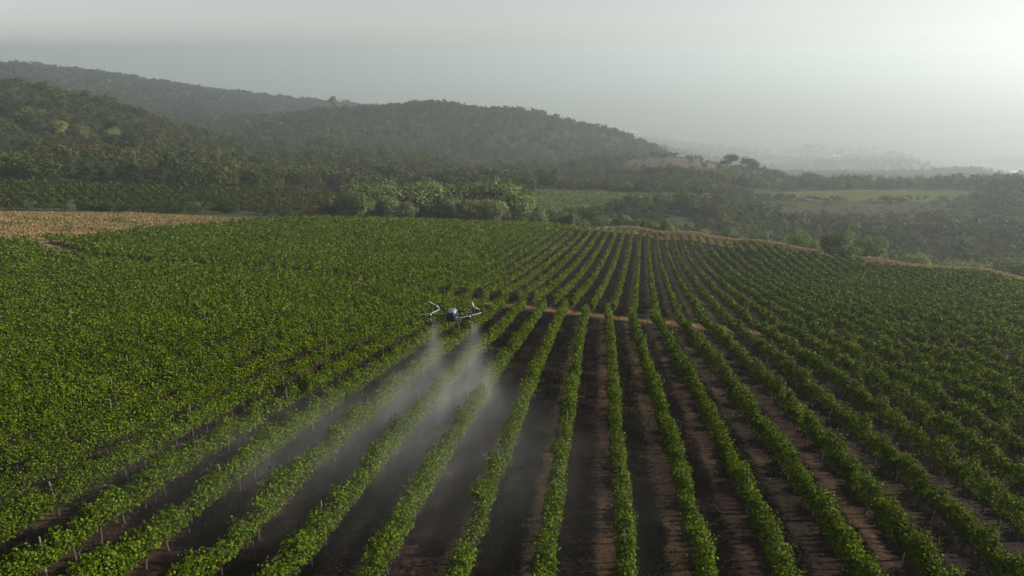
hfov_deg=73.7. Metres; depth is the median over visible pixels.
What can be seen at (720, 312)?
vine row
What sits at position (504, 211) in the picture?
tree
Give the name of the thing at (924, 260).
tree
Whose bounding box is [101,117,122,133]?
tree
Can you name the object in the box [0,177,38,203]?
vine row
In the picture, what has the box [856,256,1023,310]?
vine row
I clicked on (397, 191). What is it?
tree
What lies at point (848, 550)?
vine row
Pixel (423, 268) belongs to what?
vine row
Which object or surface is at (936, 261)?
tree
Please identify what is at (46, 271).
vine row
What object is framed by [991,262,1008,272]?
tree
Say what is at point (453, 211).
tree
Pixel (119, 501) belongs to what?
vine row
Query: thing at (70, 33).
sky
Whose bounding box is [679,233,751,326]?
vine row
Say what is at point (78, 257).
vine row
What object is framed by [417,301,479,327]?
spray drone
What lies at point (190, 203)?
tree
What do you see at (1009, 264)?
tree
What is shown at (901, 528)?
vine row
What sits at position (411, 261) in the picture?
vine row
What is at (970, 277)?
vine row
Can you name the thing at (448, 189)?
tree
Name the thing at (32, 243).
vine row
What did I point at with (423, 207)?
tree
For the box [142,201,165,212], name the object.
tree
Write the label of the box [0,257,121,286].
vine row
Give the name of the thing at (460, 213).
tree
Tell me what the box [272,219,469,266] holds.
vine row
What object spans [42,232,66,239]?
vine row
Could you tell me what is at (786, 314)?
vine row
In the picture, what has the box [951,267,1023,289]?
vine row
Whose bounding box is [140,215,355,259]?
vine row
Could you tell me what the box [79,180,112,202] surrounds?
vine row
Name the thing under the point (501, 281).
vine row
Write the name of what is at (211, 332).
vine row
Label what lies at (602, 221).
tree
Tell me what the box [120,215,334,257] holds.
vine row
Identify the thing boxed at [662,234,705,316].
vine row
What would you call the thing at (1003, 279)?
vine row
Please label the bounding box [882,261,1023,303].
vine row
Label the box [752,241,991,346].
vine row
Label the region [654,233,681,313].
vine row
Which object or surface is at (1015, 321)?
vine row
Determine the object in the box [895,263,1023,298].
vine row
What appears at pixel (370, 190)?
tree
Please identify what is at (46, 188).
vine row
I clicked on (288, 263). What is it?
vine row
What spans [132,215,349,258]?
vine row
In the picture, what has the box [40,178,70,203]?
vine row
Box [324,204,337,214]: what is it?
tree
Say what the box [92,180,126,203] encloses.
vine row
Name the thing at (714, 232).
tree
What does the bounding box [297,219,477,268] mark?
vine row
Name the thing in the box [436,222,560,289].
vine row
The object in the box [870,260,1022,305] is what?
vine row
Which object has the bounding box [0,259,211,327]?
vine row
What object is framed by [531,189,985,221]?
meadow grass
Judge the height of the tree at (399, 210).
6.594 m
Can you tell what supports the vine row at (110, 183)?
on the ground at (952, 116)
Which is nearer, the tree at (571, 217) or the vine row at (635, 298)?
the vine row at (635, 298)
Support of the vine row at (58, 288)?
on the ground at (952, 116)
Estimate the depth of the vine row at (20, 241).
121.15 m
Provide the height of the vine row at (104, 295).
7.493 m
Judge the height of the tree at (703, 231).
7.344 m
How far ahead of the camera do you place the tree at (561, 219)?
223.71 m
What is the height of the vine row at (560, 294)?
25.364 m
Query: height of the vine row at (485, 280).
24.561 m
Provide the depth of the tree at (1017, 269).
172.32 m
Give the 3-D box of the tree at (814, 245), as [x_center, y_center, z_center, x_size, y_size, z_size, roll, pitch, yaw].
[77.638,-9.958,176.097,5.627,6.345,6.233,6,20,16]
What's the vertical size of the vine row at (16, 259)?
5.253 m
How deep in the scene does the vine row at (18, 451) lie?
33.53 m
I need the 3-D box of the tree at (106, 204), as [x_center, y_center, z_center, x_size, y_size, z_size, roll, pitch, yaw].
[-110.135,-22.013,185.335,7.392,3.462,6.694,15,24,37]
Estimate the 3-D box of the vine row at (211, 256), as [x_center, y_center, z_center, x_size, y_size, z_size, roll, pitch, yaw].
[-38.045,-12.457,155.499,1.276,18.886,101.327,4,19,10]
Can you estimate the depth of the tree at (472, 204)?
216.83 m
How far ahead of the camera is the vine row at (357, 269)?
116.88 m
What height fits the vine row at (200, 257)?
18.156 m
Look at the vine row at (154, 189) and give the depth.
238.91 m
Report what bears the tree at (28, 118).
on the ground at (952, 116)
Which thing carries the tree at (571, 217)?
on the ground at (952, 116)
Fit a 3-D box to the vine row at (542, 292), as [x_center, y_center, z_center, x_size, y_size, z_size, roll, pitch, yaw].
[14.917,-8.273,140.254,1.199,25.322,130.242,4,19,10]
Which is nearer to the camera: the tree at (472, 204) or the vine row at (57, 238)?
the vine row at (57, 238)
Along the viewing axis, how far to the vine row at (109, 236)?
141.49 m
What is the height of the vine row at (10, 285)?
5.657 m
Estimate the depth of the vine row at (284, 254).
126.22 m
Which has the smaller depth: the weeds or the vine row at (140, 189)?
the weeds
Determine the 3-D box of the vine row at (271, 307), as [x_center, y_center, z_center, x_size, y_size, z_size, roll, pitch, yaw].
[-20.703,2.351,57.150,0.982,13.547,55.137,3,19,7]
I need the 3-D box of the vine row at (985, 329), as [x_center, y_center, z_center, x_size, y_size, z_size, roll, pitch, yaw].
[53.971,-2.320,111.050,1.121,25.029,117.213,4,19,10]
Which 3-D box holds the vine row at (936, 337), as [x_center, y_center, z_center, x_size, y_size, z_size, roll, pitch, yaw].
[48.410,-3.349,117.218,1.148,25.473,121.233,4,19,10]
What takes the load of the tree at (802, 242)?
on the ground at (952, 116)
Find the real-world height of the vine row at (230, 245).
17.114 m
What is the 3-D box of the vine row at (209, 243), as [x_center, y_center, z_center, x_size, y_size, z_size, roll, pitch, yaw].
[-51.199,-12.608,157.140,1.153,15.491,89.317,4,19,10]
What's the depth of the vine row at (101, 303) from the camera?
72.06 m
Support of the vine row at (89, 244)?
on the ground at (952, 116)
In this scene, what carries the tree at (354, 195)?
on the ground at (952, 116)
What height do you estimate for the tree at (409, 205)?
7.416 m
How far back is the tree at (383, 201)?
217.44 m
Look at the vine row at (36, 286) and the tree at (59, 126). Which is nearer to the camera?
the vine row at (36, 286)
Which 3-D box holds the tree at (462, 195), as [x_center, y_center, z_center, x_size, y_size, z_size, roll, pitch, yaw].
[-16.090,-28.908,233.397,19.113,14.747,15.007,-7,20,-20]
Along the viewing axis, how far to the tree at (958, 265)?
189.85 m
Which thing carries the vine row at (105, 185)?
on the ground at (952, 116)
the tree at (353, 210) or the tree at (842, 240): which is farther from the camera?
the tree at (353, 210)
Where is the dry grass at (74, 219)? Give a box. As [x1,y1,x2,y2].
[0,211,1023,280]
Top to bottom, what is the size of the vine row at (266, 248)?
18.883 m
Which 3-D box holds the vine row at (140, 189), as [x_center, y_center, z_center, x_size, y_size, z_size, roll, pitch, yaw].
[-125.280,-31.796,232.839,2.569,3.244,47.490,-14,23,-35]
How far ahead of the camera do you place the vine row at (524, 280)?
108.18 m
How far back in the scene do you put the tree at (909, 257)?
196.86 m
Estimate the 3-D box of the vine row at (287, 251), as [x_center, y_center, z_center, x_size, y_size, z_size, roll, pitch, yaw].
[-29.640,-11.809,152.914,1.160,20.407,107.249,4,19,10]
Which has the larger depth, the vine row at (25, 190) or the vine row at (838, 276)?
the vine row at (25, 190)
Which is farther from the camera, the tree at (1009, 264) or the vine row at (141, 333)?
the tree at (1009, 264)
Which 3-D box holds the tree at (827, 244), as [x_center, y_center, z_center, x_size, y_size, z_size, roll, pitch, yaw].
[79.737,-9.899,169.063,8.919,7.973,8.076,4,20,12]
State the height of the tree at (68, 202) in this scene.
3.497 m
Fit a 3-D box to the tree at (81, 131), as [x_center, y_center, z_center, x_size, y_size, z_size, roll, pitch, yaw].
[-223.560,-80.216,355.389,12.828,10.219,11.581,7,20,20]
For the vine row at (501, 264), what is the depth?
112.65 m
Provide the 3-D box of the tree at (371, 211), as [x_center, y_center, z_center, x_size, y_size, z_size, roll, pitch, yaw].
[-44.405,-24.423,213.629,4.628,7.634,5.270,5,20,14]
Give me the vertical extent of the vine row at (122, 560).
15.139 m
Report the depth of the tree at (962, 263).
199.41 m
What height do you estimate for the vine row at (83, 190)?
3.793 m
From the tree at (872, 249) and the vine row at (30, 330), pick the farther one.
the tree at (872, 249)
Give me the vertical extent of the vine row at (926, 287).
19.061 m
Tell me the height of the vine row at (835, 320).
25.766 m
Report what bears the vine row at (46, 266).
on the ground at (952, 116)
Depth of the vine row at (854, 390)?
30.16 m
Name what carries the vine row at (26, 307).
on the ground at (952, 116)
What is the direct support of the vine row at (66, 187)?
on the ground at (952, 116)
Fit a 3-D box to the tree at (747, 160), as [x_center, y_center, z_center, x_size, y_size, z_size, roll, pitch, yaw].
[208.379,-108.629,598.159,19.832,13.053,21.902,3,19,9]
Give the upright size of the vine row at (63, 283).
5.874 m
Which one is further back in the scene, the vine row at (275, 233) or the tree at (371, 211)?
the tree at (371, 211)
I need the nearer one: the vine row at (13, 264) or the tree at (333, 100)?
the vine row at (13, 264)
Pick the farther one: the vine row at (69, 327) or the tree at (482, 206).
the tree at (482, 206)
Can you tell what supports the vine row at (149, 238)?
on the ground at (952, 116)
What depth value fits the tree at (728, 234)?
201.10 m
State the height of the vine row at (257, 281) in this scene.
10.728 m
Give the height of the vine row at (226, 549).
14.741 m
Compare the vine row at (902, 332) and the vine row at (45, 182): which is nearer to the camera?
the vine row at (902, 332)
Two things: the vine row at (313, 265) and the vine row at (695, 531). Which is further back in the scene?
the vine row at (313, 265)
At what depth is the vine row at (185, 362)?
35.35 m
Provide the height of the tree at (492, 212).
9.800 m
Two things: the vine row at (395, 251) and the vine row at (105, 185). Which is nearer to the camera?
the vine row at (395, 251)
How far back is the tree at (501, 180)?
233.54 m
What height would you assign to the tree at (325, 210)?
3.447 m
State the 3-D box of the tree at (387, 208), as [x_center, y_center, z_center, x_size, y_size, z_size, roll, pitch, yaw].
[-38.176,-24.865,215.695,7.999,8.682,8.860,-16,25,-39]
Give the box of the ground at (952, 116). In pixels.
[0,68,1023,575]
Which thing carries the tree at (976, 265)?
on the ground at (952, 116)
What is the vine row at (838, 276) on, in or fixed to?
on the ground at (952, 116)
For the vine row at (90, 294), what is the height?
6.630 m
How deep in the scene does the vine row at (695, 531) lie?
24.72 m
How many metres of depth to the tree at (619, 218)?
219.95 m
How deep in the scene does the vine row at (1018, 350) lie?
51.66 m
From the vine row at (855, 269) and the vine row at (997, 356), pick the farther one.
the vine row at (855, 269)
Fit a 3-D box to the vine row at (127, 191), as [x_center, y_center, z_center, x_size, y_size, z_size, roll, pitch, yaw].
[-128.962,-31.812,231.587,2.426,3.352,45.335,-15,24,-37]
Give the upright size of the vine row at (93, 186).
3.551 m
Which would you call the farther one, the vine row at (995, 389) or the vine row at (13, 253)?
the vine row at (13, 253)
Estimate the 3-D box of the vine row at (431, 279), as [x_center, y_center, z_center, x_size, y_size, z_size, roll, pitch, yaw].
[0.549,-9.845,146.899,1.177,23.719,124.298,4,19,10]
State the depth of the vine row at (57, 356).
50.80 m
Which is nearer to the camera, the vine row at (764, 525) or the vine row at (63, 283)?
the vine row at (764, 525)
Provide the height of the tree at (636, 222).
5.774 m
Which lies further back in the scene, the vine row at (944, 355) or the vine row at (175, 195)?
the vine row at (175, 195)
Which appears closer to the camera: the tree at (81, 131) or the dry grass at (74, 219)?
the dry grass at (74, 219)
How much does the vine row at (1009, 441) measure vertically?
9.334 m
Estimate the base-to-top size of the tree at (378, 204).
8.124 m
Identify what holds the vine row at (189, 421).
on the ground at (952, 116)
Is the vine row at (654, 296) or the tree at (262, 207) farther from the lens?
the tree at (262, 207)
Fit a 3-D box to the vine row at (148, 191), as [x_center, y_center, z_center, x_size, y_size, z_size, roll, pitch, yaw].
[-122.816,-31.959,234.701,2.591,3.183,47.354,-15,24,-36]
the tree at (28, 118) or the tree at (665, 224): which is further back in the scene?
the tree at (28, 118)
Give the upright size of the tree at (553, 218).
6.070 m
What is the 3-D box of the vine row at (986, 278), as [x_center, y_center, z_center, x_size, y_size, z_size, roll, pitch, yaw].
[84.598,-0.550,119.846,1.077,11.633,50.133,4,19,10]
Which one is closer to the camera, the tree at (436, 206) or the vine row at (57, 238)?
the vine row at (57, 238)
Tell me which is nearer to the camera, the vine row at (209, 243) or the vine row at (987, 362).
the vine row at (987, 362)
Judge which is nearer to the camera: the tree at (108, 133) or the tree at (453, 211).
the tree at (453, 211)
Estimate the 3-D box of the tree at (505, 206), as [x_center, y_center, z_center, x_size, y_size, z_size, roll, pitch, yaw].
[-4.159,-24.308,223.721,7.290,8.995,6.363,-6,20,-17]
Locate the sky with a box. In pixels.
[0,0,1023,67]
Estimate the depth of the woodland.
456.49 m
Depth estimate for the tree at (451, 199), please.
220.37 m
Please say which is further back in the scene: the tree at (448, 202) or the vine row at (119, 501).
the tree at (448, 202)
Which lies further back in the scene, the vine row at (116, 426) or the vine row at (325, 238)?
the vine row at (325, 238)
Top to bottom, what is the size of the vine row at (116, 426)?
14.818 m
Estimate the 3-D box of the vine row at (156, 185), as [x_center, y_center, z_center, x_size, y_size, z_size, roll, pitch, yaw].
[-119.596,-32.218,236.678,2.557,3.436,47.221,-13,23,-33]
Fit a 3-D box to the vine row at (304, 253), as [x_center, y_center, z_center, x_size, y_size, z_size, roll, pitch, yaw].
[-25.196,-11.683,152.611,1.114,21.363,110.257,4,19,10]
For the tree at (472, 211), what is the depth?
215.41 m
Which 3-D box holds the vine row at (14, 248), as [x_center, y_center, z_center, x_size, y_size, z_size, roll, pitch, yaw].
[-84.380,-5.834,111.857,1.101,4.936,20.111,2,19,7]
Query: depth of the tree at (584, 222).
220.73 m
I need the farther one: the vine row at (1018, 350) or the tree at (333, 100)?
the tree at (333, 100)
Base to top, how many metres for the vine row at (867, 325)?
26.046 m
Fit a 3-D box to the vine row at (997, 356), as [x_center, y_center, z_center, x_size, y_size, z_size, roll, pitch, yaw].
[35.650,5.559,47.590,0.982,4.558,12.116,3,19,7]
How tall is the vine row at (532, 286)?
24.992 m
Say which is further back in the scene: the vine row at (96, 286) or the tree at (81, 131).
the tree at (81, 131)
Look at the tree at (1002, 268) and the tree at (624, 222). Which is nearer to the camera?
the tree at (1002, 268)
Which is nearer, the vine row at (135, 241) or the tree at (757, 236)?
the vine row at (135, 241)
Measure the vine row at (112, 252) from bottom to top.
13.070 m
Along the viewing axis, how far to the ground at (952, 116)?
38.41 m
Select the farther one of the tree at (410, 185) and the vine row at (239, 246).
the tree at (410, 185)
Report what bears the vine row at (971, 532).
on the ground at (952, 116)
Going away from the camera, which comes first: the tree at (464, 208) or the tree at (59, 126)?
the tree at (464, 208)
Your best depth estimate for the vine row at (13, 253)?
112.67 m
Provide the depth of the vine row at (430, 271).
115.14 m
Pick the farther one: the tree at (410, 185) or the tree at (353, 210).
the tree at (410, 185)
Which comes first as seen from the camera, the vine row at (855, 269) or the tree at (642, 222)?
the vine row at (855, 269)
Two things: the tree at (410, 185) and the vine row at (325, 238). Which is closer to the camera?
the vine row at (325, 238)
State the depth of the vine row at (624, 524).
24.23 m
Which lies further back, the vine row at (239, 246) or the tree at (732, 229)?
the tree at (732, 229)
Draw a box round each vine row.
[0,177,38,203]
[0,235,29,243]
[0,240,40,250]
[0,242,44,253]
[0,244,53,256]
[0,246,60,260]
[0,249,67,263]
[0,249,78,267]
[0,250,86,272]
[0,252,92,275]
[0,253,101,278]
[0,255,114,285]
[0,256,129,292]
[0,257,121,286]
[0,257,137,297]
[0,257,168,309]
[0,258,181,317]
[0,259,155,304]
[0,259,172,315]
[0,259,192,323]
[0,259,199,323]
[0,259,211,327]
[0,260,221,330]
[0,260,230,335]
[0,260,241,339]
[0,262,254,339]
[0,262,268,346]
[0,263,281,348]
[0,266,292,357]
[0,266,305,365]
[0,266,334,374]
[0,267,319,375]
[0,271,347,379]
[0,272,376,408]
[0,274,362,391]
[0,277,391,432]
[0,280,405,444]
[0,281,422,472]
[0,284,437,500]
[0,287,454,554]
[0,288,472,575]
[1,238,31,245]
[1,257,146,299]
[9,177,47,205]
[18,178,47,206]
[26,178,60,206]
[32,177,66,202]
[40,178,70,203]
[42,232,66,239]
[47,178,82,206]
[49,226,138,242]
[53,179,88,203]
[57,291,489,575]
[61,179,91,202]
[61,222,183,242]
[65,220,216,247]
[69,179,100,201]
[71,218,240,247]
[77,216,261,249]
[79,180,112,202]
[83,215,277,252]
[85,180,114,202]
[89,215,291,253]
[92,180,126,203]
[96,214,308,254]
[99,180,136,203]
[107,214,319,255]
[108,181,136,203]
[113,214,329,256]
[114,182,146,204]
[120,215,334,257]
[123,182,156,202]
[130,181,155,202]
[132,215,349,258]
[138,181,172,203]
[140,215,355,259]
[145,182,178,202]
[152,216,365,259]
[153,182,181,204]
[159,216,374,259]
[160,183,187,203]
[165,292,508,575]
[166,215,383,260]
[177,216,392,261]
[187,216,398,260]
[195,216,408,261]
[202,217,413,261]
[212,217,419,262]
[220,217,432,263]
[230,218,435,264]
[239,218,446,264]
[247,218,450,264]
[252,295,527,575]
[262,218,460,264]
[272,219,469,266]
[282,219,478,267]
[296,189,328,207]
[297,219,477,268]
[309,219,490,269]
[312,189,337,207]
[320,219,500,272]
[335,219,506,274]
[348,220,514,275]
[355,297,546,575]
[363,220,523,277]
[376,221,530,280]
[390,220,537,282]
[403,220,545,286]
[419,221,552,287]
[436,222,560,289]
[443,297,568,575]
[449,223,567,289]
[465,223,575,292]
[481,223,581,294]
[497,224,589,297]
[514,224,596,301]
[528,303,589,575]
[533,225,603,302]
[552,227,611,307]
[569,226,618,309]
[589,228,625,311]
[604,303,639,575]
[610,228,633,313]
[626,306,722,575]
[630,230,641,311]
[646,231,659,311]
[649,307,815,575]
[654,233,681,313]
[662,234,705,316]
[671,234,726,323]
[674,309,888,575]
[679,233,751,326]
[688,234,777,326]
[696,235,805,329]
[697,312,968,575]
[705,236,833,331]
[714,239,865,334]
[722,240,895,341]
[723,315,1023,575]
[732,240,928,343]
[742,241,957,345]
[749,319,1023,540]
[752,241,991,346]
[763,243,1023,352]
[773,244,1023,346]
[778,321,1023,493]
[785,247,1023,337]
[798,250,1023,331]
[808,319,1023,461]
[810,251,1023,327]
[822,253,1023,319]
[833,254,1023,315]
[838,326,1023,430]
[845,255,1023,313]
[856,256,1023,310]
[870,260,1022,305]
[871,330,1023,409]
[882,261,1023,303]
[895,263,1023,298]
[902,335,1023,394]
[907,265,1023,296]
[921,265,1023,293]
[935,267,1022,290]
[937,339,1023,382]
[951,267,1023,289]
[967,267,1023,286]
[973,342,1023,371]
[983,270,1023,285]
[996,271,1023,283]
[1012,348,1023,361]
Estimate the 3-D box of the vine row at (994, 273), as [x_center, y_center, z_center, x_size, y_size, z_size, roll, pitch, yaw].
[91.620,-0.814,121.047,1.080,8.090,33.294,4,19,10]
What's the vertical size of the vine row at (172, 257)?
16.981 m
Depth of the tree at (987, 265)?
193.65 m
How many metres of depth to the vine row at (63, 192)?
220.66 m
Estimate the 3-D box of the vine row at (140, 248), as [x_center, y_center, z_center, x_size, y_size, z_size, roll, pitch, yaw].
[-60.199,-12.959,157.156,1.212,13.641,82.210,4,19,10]
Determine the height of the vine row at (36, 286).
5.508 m
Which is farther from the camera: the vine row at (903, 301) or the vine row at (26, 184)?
the vine row at (26, 184)
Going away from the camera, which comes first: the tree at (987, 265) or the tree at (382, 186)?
the tree at (987, 265)
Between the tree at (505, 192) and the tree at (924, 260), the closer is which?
the tree at (924, 260)
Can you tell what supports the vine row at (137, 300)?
on the ground at (952, 116)
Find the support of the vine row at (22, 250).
on the ground at (952, 116)
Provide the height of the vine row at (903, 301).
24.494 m
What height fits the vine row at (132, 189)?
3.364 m
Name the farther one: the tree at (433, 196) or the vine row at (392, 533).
the tree at (433, 196)
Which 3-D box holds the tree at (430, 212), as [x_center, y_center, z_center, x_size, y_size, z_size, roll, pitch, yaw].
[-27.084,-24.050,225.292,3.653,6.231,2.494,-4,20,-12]
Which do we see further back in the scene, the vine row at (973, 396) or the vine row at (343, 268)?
the vine row at (343, 268)
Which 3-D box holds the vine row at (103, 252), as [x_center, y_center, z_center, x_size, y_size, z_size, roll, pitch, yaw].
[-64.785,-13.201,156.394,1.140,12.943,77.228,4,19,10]
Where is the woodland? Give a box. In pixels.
[0,59,1023,269]
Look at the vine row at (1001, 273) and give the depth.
132.44 m
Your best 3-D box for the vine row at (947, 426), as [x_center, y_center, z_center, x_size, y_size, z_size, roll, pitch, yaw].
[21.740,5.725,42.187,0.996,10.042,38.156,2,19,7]
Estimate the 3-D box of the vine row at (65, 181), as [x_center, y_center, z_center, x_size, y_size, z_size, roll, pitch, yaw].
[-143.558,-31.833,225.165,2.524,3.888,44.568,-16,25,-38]
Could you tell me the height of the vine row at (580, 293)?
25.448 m
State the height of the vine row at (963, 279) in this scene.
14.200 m
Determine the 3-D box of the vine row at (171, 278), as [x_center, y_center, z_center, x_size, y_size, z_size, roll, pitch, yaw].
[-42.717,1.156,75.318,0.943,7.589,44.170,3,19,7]
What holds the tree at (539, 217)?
on the ground at (952, 116)
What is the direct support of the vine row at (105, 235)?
on the ground at (952, 116)
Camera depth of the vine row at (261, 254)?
126.75 m
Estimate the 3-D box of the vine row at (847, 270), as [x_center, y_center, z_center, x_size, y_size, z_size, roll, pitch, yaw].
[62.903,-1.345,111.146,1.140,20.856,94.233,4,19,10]
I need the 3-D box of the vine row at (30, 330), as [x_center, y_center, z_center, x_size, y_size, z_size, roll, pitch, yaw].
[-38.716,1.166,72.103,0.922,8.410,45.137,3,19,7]
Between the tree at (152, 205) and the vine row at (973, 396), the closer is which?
the vine row at (973, 396)
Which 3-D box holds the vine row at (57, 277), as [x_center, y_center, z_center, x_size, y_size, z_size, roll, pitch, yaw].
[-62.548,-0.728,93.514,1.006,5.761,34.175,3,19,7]
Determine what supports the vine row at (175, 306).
on the ground at (952, 116)
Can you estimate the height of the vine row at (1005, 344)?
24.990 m
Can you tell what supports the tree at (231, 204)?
on the ground at (952, 116)
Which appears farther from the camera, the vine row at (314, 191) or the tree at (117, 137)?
the tree at (117, 137)
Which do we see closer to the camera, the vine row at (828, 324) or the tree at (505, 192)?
the vine row at (828, 324)
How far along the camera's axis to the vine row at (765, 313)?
87.64 m
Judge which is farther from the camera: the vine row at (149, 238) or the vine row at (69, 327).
the vine row at (149, 238)
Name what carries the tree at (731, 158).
on the ground at (952, 116)
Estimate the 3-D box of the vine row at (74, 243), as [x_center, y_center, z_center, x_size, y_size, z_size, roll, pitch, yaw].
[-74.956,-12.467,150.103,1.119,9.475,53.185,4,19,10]
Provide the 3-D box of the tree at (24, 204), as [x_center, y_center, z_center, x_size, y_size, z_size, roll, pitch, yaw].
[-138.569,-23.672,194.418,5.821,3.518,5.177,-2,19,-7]
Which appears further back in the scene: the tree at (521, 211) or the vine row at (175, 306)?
the tree at (521, 211)
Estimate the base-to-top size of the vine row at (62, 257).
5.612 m
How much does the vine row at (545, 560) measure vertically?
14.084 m
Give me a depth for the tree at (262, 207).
206.94 m
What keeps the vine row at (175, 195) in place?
on the ground at (952, 116)
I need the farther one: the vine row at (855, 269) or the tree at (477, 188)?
the tree at (477, 188)
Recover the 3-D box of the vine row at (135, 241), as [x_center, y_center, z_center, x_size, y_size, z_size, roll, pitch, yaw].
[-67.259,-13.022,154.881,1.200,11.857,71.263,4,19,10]
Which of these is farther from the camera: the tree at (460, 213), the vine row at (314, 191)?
the vine row at (314, 191)
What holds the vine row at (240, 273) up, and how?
on the ground at (952, 116)
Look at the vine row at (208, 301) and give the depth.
52.35 m
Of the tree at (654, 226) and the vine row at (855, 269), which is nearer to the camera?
the vine row at (855, 269)
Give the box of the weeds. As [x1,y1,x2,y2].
[4,284,1022,575]
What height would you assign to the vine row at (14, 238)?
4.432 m
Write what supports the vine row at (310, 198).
on the ground at (952, 116)
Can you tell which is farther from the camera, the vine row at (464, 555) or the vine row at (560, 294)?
the vine row at (560, 294)
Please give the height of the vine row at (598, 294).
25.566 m
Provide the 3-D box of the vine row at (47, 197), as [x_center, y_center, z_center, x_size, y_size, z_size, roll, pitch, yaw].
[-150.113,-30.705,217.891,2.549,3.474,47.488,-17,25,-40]
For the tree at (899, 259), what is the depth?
194.88 m
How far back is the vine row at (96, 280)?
87.95 m
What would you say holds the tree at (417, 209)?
on the ground at (952, 116)
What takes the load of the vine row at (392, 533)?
on the ground at (952, 116)
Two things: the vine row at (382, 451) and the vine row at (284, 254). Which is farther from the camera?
the vine row at (284, 254)
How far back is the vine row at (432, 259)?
120.89 m
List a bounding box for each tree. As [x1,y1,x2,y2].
[15,199,36,209]
[17,111,47,125]
[51,119,68,137]
[58,199,75,210]
[70,124,98,137]
[92,201,118,211]
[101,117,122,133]
[101,127,120,143]
[108,131,130,146]
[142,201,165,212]
[184,201,198,211]
[210,201,239,213]
[252,203,275,215]
[307,206,326,215]
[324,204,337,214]
[328,95,338,115]
[338,188,371,216]
[340,181,394,214]
[346,201,365,216]
[364,177,397,214]
[364,198,377,216]
[373,194,398,216]
[374,198,382,214]
[379,197,402,216]
[381,183,429,214]
[387,202,405,217]
[397,176,443,217]
[398,201,415,216]
[400,202,419,217]
[409,179,454,218]
[418,202,438,216]
[420,201,439,217]
[424,206,433,217]
[435,182,474,209]
[438,195,460,217]
[439,180,491,206]
[440,199,455,219]
[449,205,459,219]
[455,198,482,220]
[456,206,466,219]
[460,199,470,215]
[463,179,495,219]
[468,202,481,219]
[479,197,503,220]
[479,198,488,219]
[482,178,516,205]
[482,178,533,220]
[492,206,511,220]
[497,200,508,218]
[505,187,550,220]
[526,209,547,222]
[547,213,558,222]
[557,213,568,224]
[565,213,576,224]
[577,219,590,226]
[591,214,611,226]
[612,215,628,225]
[614,218,632,225]
[628,218,640,226]
[638,219,653,228]
[640,219,659,230]
[659,218,671,230]
[698,228,708,233]
[708,230,720,235]
[718,153,740,165]
[718,229,745,238]
[720,227,738,235]
[740,155,760,168]
[747,232,769,240]
[782,232,811,247]
[805,238,820,249]
[815,233,853,257]
[826,228,863,257]
[849,235,888,257]
[882,256,909,261]
[901,254,919,261]
[905,252,933,265]
[930,258,955,265]
[946,260,971,267]
[948,259,974,265]
[967,262,984,267]
[970,261,993,269]
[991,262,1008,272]
[1001,258,1016,271]
[1006,260,1023,276]
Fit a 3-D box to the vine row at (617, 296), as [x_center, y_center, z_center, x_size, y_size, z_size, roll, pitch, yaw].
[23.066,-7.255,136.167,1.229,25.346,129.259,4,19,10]

